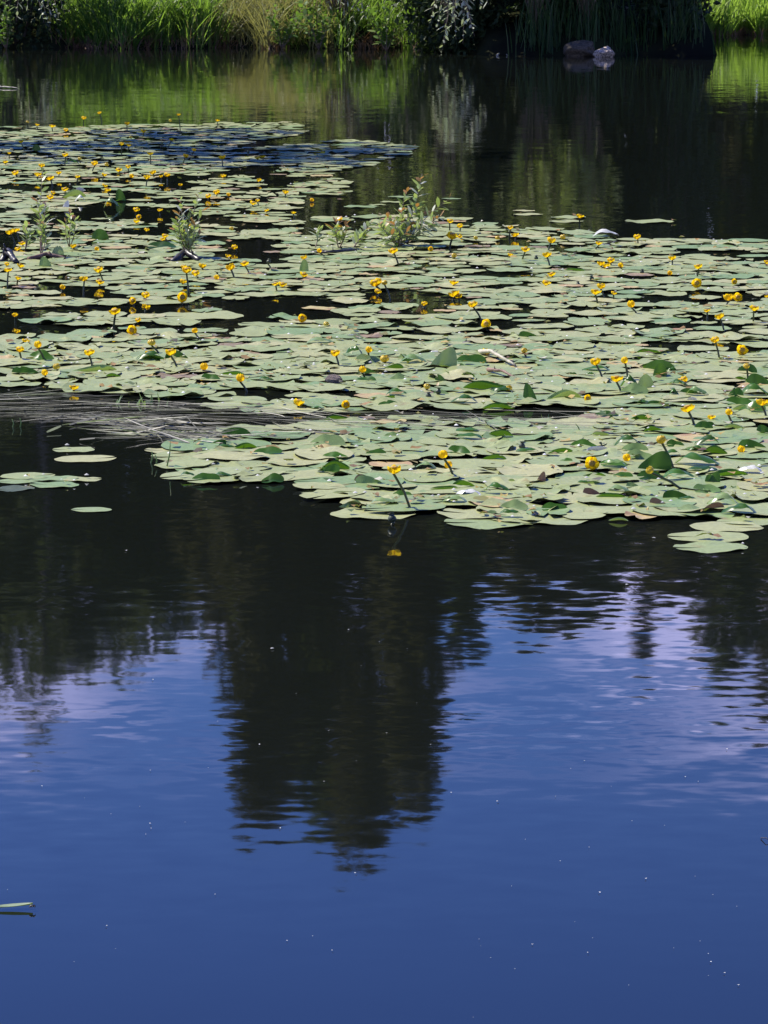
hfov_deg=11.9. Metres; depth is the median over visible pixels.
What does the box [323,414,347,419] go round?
curled lily leaf
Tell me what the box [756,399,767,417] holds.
pond lily flower
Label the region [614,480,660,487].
lily pad
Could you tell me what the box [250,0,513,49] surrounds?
mixed grass
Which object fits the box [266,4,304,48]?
leafy weed
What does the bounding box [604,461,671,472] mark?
lily pad
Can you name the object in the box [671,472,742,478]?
lily pad
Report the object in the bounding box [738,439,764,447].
curled lily leaf
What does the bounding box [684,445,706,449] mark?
curled lily leaf
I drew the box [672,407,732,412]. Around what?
lily pad
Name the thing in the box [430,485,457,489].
curled lily leaf
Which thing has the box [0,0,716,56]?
ground
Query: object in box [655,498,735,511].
lily pad
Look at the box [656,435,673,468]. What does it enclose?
pond lily flower
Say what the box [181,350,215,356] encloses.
lily pad
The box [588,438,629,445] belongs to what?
lily pad
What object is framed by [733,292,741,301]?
pond lily flower
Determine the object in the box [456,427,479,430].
curled lily leaf
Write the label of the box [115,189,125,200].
curled lily leaf
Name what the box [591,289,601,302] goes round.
pond lily flower
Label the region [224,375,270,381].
lily pad
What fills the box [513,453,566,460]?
lily pad
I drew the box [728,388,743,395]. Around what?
curled lily leaf
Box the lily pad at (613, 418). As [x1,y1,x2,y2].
[597,417,653,423]
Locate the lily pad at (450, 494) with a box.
[418,490,461,499]
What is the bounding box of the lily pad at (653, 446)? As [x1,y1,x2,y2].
[641,443,669,449]
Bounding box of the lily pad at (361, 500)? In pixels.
[340,495,391,504]
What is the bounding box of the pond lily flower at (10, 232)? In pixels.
[6,228,14,242]
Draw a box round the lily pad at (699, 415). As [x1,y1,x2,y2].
[673,411,733,417]
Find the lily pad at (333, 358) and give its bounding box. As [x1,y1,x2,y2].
[319,354,368,363]
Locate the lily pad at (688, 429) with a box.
[653,426,708,432]
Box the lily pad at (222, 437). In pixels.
[197,436,239,443]
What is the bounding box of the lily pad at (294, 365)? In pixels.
[255,363,302,367]
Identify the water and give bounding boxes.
[0,35,767,1023]
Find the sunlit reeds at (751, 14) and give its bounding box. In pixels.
[697,0,767,35]
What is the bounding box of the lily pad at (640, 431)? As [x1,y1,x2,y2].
[624,424,663,432]
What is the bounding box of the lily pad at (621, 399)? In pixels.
[598,396,650,403]
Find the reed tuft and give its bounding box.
[116,393,167,404]
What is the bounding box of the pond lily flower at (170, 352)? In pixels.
[165,348,177,366]
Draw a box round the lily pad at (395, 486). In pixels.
[367,483,416,487]
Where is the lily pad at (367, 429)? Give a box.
[332,427,382,433]
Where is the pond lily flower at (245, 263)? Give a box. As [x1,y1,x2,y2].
[240,260,248,272]
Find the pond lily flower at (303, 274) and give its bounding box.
[300,272,307,276]
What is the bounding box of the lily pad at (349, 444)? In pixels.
[312,435,369,446]
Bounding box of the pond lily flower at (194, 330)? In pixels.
[192,328,200,341]
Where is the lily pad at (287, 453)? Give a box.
[239,447,296,457]
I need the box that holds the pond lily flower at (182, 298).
[177,292,186,304]
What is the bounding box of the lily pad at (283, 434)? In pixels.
[242,431,310,438]
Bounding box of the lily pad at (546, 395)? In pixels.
[533,389,555,398]
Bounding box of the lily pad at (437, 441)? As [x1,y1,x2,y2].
[416,437,472,445]
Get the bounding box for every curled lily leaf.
[12,366,37,373]
[30,349,53,359]
[32,144,40,150]
[39,257,50,266]
[52,246,63,254]
[61,189,85,197]
[63,200,68,206]
[73,364,116,370]
[92,229,108,239]
[104,197,119,206]
[106,373,120,376]
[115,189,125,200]
[136,350,161,359]
[143,355,165,360]
[148,241,175,247]
[165,350,187,357]
[180,471,195,475]
[192,473,219,482]
[201,373,219,381]
[212,439,226,444]
[216,471,230,475]
[220,427,250,437]
[222,371,243,374]
[234,442,256,447]
[254,446,281,453]
[261,473,283,482]
[299,259,308,270]
[306,337,333,343]
[311,434,344,445]
[317,464,339,471]
[322,460,349,468]
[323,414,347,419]
[323,451,347,459]
[339,500,360,507]
[344,345,361,354]
[355,475,381,482]
[356,354,380,363]
[357,376,375,380]
[358,368,375,372]
[366,448,385,452]
[372,497,397,502]
[378,400,395,404]
[384,363,403,367]
[384,432,398,435]
[385,388,405,394]
[390,373,403,378]
[393,490,411,494]
[399,354,426,362]
[415,461,435,467]
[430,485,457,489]
[431,347,456,366]
[435,374,445,381]
[443,495,466,501]
[447,445,469,452]
[451,394,476,401]
[452,432,481,437]
[453,480,474,485]
[455,489,479,494]
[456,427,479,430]
[457,354,485,362]
[463,380,505,391]
[481,402,514,408]
[481,429,512,435]
[483,454,505,458]
[484,482,508,490]
[491,386,512,392]
[499,509,520,513]
[500,499,527,509]
[516,447,537,450]
[519,331,535,336]
[523,383,536,399]
[537,471,545,480]
[541,502,566,510]
[547,389,581,398]
[551,448,572,451]
[565,268,583,270]
[571,439,596,446]
[583,365,609,370]
[583,472,605,475]
[583,488,599,494]
[587,446,606,450]
[592,431,609,435]
[594,229,618,235]
[596,410,618,416]
[596,493,624,496]
[600,460,626,465]
[605,459,625,464]
[608,484,629,490]
[609,517,627,520]
[614,434,638,445]
[614,472,632,476]
[620,375,636,385]
[621,382,647,393]
[622,443,647,449]
[626,482,637,486]
[627,449,651,459]
[631,414,651,418]
[637,349,661,353]
[637,470,660,478]
[638,374,653,386]
[638,451,671,469]
[643,426,661,430]
[645,360,673,368]
[647,400,665,404]
[650,497,665,503]
[653,363,666,375]
[661,468,696,479]
[663,490,686,497]
[666,439,683,446]
[668,449,680,454]
[670,379,687,384]
[675,452,719,464]
[678,495,694,498]
[680,388,698,393]
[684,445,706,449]
[685,466,716,470]
[686,386,708,394]
[687,445,700,450]
[693,484,720,492]
[694,435,718,444]
[695,421,712,427]
[700,445,726,454]
[705,474,716,481]
[705,502,723,509]
[706,492,737,505]
[707,471,719,481]
[711,469,746,475]
[721,423,744,428]
[721,503,756,512]
[726,396,751,404]
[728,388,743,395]
[737,364,756,372]
[738,401,765,410]
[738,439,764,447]
[738,465,761,471]
[742,383,767,393]
[747,373,767,383]
[757,425,767,432]
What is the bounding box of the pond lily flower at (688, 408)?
[681,404,694,423]
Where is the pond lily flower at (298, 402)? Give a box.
[294,398,304,406]
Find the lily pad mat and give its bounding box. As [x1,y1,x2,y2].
[0,121,767,518]
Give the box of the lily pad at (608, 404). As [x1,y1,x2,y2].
[583,401,640,406]
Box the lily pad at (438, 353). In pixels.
[434,350,473,356]
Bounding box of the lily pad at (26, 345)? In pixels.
[0,342,30,352]
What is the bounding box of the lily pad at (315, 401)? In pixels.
[293,398,341,407]
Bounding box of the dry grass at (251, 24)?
[166,0,402,48]
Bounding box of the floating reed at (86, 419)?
[69,414,104,424]
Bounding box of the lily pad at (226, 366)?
[208,365,234,367]
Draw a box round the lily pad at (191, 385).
[154,383,210,391]
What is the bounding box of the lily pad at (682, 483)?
[669,479,724,488]
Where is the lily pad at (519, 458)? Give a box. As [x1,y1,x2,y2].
[486,453,531,462]
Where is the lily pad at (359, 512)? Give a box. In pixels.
[330,507,414,518]
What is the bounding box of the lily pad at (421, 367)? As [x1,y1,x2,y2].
[385,363,434,369]
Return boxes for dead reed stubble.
[711,24,766,35]
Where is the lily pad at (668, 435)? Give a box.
[629,428,685,438]
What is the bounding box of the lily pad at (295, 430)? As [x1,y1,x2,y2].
[273,428,313,433]
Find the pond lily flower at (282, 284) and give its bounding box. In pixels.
[279,282,286,287]
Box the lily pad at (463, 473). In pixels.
[431,468,497,480]
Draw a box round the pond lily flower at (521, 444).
[519,441,524,447]
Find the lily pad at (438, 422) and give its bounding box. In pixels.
[419,417,474,425]
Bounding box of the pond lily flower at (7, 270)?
[4,268,11,288]
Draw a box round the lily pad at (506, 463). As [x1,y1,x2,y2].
[478,460,530,468]
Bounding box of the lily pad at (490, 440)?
[454,437,498,447]
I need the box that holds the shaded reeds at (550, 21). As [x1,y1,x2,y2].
[505,0,737,55]
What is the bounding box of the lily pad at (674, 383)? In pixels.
[653,381,700,384]
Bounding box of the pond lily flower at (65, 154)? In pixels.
[62,153,67,165]
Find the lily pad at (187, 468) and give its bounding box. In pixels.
[174,465,224,470]
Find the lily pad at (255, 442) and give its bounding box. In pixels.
[227,439,270,447]
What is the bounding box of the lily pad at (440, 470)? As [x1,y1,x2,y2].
[400,467,453,473]
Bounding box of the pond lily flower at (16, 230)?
[14,228,19,241]
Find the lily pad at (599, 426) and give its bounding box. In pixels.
[593,420,654,429]
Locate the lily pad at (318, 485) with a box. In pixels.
[293,482,344,488]
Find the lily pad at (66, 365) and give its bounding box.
[42,363,90,370]
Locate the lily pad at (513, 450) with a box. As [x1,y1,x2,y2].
[486,446,544,453]
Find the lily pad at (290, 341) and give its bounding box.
[269,339,314,345]
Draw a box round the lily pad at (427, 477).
[403,472,459,481]
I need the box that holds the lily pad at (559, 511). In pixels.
[526,506,569,515]
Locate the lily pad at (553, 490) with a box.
[515,484,569,494]
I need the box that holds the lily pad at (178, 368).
[171,366,229,371]
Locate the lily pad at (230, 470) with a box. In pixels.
[160,467,243,478]
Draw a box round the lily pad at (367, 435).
[354,431,410,440]
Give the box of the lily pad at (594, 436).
[560,431,622,439]
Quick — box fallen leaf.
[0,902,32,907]
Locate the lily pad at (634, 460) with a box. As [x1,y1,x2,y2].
[603,456,644,464]
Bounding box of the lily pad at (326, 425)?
[292,421,359,428]
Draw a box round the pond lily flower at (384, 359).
[380,355,388,362]
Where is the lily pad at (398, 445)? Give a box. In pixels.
[363,442,431,450]
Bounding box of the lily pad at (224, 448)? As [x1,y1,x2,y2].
[215,443,253,451]
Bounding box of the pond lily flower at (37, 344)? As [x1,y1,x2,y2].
[34,341,43,357]
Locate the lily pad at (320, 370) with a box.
[275,367,329,373]
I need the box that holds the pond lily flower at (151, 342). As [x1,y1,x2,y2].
[147,339,158,352]
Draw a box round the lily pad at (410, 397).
[368,393,420,399]
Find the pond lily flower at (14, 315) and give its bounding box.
[12,313,17,322]
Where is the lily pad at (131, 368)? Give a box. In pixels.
[127,365,193,373]
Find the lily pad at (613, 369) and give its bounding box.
[583,366,625,372]
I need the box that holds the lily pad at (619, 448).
[591,446,628,452]
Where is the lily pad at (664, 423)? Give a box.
[636,420,689,426]
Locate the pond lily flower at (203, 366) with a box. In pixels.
[200,363,207,370]
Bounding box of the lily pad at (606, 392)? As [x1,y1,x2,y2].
[572,387,625,394]
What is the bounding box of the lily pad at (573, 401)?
[544,396,599,405]
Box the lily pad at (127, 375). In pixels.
[84,371,140,379]
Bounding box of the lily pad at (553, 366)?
[529,364,584,370]
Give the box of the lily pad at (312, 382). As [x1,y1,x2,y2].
[300,381,324,386]
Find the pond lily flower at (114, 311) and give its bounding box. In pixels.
[109,307,119,326]
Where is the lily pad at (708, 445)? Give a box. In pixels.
[674,442,734,448]
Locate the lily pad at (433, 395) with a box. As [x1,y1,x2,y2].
[395,392,451,401]
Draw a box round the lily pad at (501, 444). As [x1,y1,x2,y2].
[457,440,514,454]
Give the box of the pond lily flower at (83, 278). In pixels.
[79,276,87,294]
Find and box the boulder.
[563,40,594,55]
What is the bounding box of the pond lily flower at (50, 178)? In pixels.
[46,176,53,185]
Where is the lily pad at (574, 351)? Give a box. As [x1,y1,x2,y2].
[545,348,593,353]
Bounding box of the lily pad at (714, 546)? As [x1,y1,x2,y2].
[673,540,747,552]
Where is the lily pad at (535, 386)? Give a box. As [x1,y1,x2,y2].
[509,383,561,393]
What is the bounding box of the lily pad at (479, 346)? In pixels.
[453,343,505,349]
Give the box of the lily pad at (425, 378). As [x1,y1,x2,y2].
[388,374,445,381]
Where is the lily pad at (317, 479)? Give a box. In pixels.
[294,476,355,483]
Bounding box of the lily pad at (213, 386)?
[206,383,234,389]
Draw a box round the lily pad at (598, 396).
[582,393,631,398]
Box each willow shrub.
[14,0,66,26]
[320,0,358,25]
[326,0,367,26]
[427,0,487,48]
[438,0,454,31]
[576,0,595,24]
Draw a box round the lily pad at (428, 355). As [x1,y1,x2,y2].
[400,352,436,360]
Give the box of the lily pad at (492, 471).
[480,469,500,472]
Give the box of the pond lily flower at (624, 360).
[621,356,627,375]
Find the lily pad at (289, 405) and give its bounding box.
[258,402,326,413]
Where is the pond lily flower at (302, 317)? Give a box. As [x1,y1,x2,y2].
[298,314,306,323]
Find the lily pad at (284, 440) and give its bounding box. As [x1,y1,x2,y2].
[269,436,318,444]
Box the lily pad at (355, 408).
[336,405,374,410]
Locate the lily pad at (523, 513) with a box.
[484,508,540,521]
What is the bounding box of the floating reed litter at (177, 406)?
[0,386,661,441]
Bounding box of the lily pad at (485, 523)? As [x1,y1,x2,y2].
[444,514,536,528]
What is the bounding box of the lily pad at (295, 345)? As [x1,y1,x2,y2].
[280,343,326,348]
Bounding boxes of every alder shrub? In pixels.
[0,0,84,48]
[390,0,513,53]
[506,0,637,25]
[628,0,721,30]
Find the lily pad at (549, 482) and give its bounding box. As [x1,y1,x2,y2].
[529,478,576,487]
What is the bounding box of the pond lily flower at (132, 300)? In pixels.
[129,297,135,305]
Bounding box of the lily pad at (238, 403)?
[200,401,253,408]
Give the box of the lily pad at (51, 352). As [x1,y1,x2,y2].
[12,349,74,354]
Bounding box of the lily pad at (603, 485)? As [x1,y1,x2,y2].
[553,476,614,492]
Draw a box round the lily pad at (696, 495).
[657,492,715,499]
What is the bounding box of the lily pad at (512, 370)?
[479,367,535,375]
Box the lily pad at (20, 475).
[0,472,54,478]
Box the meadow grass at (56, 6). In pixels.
[1,0,390,8]
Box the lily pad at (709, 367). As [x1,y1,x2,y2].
[675,364,731,371]
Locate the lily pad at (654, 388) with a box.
[604,387,661,391]
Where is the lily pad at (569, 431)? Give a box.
[550,429,593,435]
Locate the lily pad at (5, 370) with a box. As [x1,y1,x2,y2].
[0,366,47,373]
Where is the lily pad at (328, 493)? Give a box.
[299,487,365,498]
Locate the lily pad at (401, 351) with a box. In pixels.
[384,349,427,356]
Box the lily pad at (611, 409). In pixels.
[598,406,648,411]
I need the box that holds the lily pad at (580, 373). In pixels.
[558,370,625,379]
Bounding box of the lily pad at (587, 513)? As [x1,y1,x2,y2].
[561,507,606,518]
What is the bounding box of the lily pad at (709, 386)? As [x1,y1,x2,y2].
[683,383,733,388]
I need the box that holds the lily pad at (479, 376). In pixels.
[456,371,506,380]
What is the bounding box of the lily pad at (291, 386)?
[265,383,316,389]
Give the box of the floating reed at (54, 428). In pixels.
[46,425,60,432]
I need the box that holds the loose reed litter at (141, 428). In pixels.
[62,412,300,442]
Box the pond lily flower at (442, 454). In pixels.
[438,450,453,473]
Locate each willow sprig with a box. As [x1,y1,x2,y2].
[18,220,37,249]
[30,168,54,252]
[57,208,79,246]
[167,192,209,250]
[309,225,324,247]
[326,216,352,247]
[352,220,375,246]
[370,216,415,246]
[373,174,450,245]
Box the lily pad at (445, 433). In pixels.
[435,427,502,439]
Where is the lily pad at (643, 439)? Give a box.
[616,436,656,442]
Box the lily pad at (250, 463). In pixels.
[238,460,288,467]
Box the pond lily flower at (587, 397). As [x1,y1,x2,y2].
[584,394,590,399]
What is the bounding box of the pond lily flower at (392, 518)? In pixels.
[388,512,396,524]
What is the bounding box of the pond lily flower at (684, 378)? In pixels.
[679,376,687,382]
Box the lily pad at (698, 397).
[662,392,724,401]
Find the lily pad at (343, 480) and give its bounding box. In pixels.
[332,472,403,488]
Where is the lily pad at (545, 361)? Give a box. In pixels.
[535,359,590,365]
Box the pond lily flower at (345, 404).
[341,400,349,408]
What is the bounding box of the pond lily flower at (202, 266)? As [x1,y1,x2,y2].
[199,263,205,268]
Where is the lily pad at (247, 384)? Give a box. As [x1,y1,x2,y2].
[217,380,276,387]
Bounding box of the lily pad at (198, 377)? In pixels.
[191,373,248,379]
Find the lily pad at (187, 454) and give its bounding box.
[151,449,216,460]
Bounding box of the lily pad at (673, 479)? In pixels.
[646,475,700,483]
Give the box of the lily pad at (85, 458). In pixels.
[54,455,114,461]
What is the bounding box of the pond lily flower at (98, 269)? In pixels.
[94,266,102,279]
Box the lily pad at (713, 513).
[677,504,734,517]
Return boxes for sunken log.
[27,251,65,259]
[311,248,356,253]
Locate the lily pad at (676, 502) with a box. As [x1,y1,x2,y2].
[622,495,695,506]
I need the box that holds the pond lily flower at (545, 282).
[542,280,550,285]
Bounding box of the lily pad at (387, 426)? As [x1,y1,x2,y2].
[347,422,409,428]
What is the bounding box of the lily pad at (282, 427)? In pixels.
[265,423,302,429]
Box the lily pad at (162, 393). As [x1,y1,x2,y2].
[144,389,202,396]
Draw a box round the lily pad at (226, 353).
[188,352,247,356]
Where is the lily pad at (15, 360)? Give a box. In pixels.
[0,357,38,365]
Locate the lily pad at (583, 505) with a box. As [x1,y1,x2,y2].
[567,502,617,510]
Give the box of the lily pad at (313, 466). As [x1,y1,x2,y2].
[292,461,356,474]
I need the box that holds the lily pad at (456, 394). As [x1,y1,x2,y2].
[447,390,493,396]
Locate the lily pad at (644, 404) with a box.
[612,402,671,406]
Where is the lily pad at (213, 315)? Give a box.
[152,311,243,318]
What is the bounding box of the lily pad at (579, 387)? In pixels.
[542,383,603,392]
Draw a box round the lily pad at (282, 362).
[249,360,306,366]
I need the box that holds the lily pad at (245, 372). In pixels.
[215,369,264,376]
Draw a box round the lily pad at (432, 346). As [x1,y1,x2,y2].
[398,343,448,352]
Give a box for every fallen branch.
[477,349,515,365]
[486,366,516,377]
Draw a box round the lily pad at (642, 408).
[625,407,677,411]
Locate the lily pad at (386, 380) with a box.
[374,377,424,386]
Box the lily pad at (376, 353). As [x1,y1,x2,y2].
[343,350,394,355]
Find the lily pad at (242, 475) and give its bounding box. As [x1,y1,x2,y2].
[233,470,293,481]
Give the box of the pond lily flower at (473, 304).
[468,301,481,321]
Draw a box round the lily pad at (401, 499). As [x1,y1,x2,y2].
[391,494,445,502]
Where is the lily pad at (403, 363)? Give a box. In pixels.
[376,359,426,366]
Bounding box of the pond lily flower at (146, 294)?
[141,291,149,298]
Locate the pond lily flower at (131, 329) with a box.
[127,325,136,334]
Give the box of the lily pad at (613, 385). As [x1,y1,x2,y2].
[591,382,628,390]
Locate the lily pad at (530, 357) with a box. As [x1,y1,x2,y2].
[497,355,545,361]
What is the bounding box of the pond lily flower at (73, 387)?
[69,385,78,392]
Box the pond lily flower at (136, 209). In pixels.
[133,207,139,214]
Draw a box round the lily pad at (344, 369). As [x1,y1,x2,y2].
[299,366,358,372]
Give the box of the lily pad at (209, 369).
[196,368,236,373]
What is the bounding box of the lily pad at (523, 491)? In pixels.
[462,485,531,497]
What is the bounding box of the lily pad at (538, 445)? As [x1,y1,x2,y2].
[494,439,544,449]
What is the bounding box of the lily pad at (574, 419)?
[547,417,605,426]
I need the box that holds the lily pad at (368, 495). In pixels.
[348,491,398,500]
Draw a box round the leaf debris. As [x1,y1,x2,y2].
[1,125,767,536]
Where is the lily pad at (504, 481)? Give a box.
[484,476,531,488]
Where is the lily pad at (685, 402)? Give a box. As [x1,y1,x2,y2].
[652,399,702,405]
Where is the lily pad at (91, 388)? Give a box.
[61,382,123,391]
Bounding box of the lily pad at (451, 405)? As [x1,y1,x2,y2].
[422,401,479,409]
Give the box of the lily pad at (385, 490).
[340,488,408,492]
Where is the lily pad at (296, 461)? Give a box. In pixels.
[266,456,327,465]
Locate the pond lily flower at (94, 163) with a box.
[91,161,97,170]
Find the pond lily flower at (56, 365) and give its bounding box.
[53,363,59,370]
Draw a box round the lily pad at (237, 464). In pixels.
[209,461,269,469]
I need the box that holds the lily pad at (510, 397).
[490,393,545,403]
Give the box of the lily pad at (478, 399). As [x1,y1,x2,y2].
[445,396,507,404]
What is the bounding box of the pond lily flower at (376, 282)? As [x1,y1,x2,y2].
[370,278,381,289]
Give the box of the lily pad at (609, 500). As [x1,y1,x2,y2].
[576,494,641,503]
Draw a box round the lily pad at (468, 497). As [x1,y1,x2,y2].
[422,494,483,505]
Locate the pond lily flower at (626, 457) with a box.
[623,454,630,460]
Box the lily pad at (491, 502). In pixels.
[476,498,553,514]
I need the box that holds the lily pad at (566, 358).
[529,355,583,362]
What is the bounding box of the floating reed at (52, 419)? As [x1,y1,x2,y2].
[40,415,63,422]
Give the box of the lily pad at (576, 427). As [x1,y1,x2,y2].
[556,426,591,433]
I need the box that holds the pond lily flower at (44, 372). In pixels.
[41,369,47,376]
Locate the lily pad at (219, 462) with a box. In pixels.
[185,460,253,466]
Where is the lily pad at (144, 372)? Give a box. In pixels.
[104,366,163,374]
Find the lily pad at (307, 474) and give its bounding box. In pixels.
[280,469,334,480]
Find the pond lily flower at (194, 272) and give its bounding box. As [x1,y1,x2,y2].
[191,270,199,277]
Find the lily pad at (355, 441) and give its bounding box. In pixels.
[346,436,398,444]
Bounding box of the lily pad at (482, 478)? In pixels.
[464,475,525,481]
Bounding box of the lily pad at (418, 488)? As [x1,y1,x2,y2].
[394,484,469,493]
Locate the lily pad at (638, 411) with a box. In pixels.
[584,410,652,414]
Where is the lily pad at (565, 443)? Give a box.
[544,438,606,446]
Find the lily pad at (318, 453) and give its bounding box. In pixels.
[293,446,353,459]
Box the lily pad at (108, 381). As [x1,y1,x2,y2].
[83,378,135,385]
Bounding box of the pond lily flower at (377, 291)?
[375,288,380,295]
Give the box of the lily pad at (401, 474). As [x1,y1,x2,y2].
[347,469,419,478]
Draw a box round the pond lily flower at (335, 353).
[331,350,339,365]
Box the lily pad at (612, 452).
[571,448,634,460]
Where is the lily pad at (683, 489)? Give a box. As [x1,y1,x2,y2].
[659,484,708,493]
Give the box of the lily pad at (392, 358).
[377,354,413,359]
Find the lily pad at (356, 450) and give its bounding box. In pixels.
[345,446,366,455]
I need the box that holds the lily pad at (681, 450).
[643,447,708,455]
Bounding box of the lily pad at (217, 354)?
[170,353,231,361]
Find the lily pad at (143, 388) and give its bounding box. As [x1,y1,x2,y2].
[122,383,167,391]
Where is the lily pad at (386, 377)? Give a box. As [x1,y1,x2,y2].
[355,375,411,382]
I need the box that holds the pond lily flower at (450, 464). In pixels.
[444,461,451,468]
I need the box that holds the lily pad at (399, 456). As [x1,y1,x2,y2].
[370,453,420,459]
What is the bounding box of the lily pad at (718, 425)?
[667,421,737,430]
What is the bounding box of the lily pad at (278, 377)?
[251,373,300,380]
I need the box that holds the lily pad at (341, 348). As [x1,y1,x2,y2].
[325,347,364,352]
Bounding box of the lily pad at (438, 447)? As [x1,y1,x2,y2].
[425,445,476,451]
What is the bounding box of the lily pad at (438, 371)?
[425,369,479,374]
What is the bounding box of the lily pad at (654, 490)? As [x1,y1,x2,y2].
[641,486,677,494]
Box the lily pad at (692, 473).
[660,467,708,477]
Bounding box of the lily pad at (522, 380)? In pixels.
[494,378,540,384]
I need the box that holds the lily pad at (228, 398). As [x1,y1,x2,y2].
[208,396,266,400]
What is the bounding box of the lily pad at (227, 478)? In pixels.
[183,474,239,482]
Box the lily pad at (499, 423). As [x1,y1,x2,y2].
[485,416,530,427]
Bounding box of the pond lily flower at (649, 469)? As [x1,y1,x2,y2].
[646,466,681,488]
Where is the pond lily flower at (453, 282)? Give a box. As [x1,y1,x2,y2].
[450,280,458,285]
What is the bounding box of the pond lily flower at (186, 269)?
[182,266,190,292]
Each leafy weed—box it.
[0,0,14,49]
[84,0,122,27]
[154,0,196,24]
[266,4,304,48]
[293,0,338,49]
[364,1,408,51]
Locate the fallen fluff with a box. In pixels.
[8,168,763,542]
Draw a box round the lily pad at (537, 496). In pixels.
[500,493,566,502]
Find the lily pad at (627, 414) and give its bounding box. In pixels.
[613,412,657,420]
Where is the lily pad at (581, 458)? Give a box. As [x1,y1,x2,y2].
[575,457,585,460]
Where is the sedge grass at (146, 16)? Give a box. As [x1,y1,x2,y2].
[35,0,252,49]
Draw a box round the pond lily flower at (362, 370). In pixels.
[359,366,365,376]
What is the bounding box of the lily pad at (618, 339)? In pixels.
[589,336,648,341]
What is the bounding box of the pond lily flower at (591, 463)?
[585,457,599,469]
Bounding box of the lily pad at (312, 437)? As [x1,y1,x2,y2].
[307,433,364,441]
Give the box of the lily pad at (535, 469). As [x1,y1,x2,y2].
[496,464,562,475]
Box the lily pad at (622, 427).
[583,425,644,432]
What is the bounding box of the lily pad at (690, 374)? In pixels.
[668,372,717,378]
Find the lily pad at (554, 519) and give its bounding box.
[518,514,587,524]
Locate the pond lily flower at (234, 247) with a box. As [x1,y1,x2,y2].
[231,245,237,251]
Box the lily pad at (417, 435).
[396,430,439,440]
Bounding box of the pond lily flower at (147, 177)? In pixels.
[144,175,149,186]
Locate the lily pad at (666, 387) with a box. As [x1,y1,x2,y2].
[647,384,684,390]
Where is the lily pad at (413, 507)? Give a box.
[362,502,445,510]
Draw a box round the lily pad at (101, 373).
[67,370,120,377]
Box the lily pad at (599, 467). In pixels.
[569,463,617,469]
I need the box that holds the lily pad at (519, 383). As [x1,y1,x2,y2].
[501,382,537,389]
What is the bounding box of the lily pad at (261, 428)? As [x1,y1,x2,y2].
[216,424,272,432]
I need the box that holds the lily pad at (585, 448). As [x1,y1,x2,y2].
[536,444,606,456]
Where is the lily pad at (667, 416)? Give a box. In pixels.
[649,413,702,420]
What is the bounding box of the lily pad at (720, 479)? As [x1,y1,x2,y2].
[695,476,733,480]
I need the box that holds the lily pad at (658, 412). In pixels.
[648,409,697,414]
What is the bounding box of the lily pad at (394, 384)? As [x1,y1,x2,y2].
[353,381,412,387]
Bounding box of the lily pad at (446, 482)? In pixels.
[403,478,455,489]
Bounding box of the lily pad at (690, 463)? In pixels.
[673,460,731,468]
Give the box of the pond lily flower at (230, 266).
[226,263,234,277]
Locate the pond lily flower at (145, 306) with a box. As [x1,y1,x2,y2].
[142,304,149,310]
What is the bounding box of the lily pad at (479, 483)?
[460,479,496,489]
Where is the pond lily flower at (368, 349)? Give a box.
[365,346,371,355]
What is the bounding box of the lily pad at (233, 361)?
[195,356,243,364]
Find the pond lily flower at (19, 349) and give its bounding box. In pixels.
[16,346,23,357]
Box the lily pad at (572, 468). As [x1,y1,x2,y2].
[558,466,590,469]
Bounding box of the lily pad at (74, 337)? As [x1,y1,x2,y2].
[40,334,91,340]
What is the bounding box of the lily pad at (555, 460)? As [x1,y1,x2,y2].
[525,456,579,464]
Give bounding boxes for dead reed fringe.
[49,18,435,49]
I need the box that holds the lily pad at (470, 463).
[439,459,502,469]
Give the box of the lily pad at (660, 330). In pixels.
[632,327,685,336]
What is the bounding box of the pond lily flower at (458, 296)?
[455,293,461,300]
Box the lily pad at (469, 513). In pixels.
[437,508,517,518]
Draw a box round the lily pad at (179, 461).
[155,458,216,468]
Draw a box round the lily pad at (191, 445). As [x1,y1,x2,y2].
[161,438,219,450]
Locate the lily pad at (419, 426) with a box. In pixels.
[400,422,432,428]
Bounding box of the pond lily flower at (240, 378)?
[236,374,247,391]
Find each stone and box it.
[325,374,341,382]
[593,46,614,56]
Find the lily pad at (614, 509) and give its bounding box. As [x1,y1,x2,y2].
[593,506,635,512]
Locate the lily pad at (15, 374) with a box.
[6,369,59,378]
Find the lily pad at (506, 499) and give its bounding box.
[468,497,512,506]
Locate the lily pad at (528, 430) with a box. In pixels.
[507,427,558,433]
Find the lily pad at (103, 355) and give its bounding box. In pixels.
[95,354,131,360]
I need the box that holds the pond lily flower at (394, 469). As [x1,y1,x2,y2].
[387,464,410,506]
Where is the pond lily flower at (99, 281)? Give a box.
[96,279,103,286]
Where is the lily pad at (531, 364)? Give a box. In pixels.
[504,360,541,366]
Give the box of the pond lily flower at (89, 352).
[84,349,94,365]
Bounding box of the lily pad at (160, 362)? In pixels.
[115,360,170,365]
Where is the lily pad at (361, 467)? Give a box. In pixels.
[328,465,371,473]
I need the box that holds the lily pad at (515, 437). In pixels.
[483,431,552,441]
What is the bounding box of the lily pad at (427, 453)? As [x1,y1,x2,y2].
[400,449,438,456]
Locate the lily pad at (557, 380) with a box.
[510,374,564,384]
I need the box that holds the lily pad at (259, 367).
[233,362,285,369]
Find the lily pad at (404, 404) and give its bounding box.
[361,396,432,410]
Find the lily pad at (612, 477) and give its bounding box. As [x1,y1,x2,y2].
[590,473,645,481]
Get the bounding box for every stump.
[0,243,18,263]
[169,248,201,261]
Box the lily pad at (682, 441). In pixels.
[655,439,692,446]
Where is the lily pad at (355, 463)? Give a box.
[345,462,372,469]
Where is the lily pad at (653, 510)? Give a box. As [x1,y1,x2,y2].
[630,502,699,515]
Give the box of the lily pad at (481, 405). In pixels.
[470,401,522,409]
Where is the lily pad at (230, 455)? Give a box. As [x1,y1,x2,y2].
[193,450,268,460]

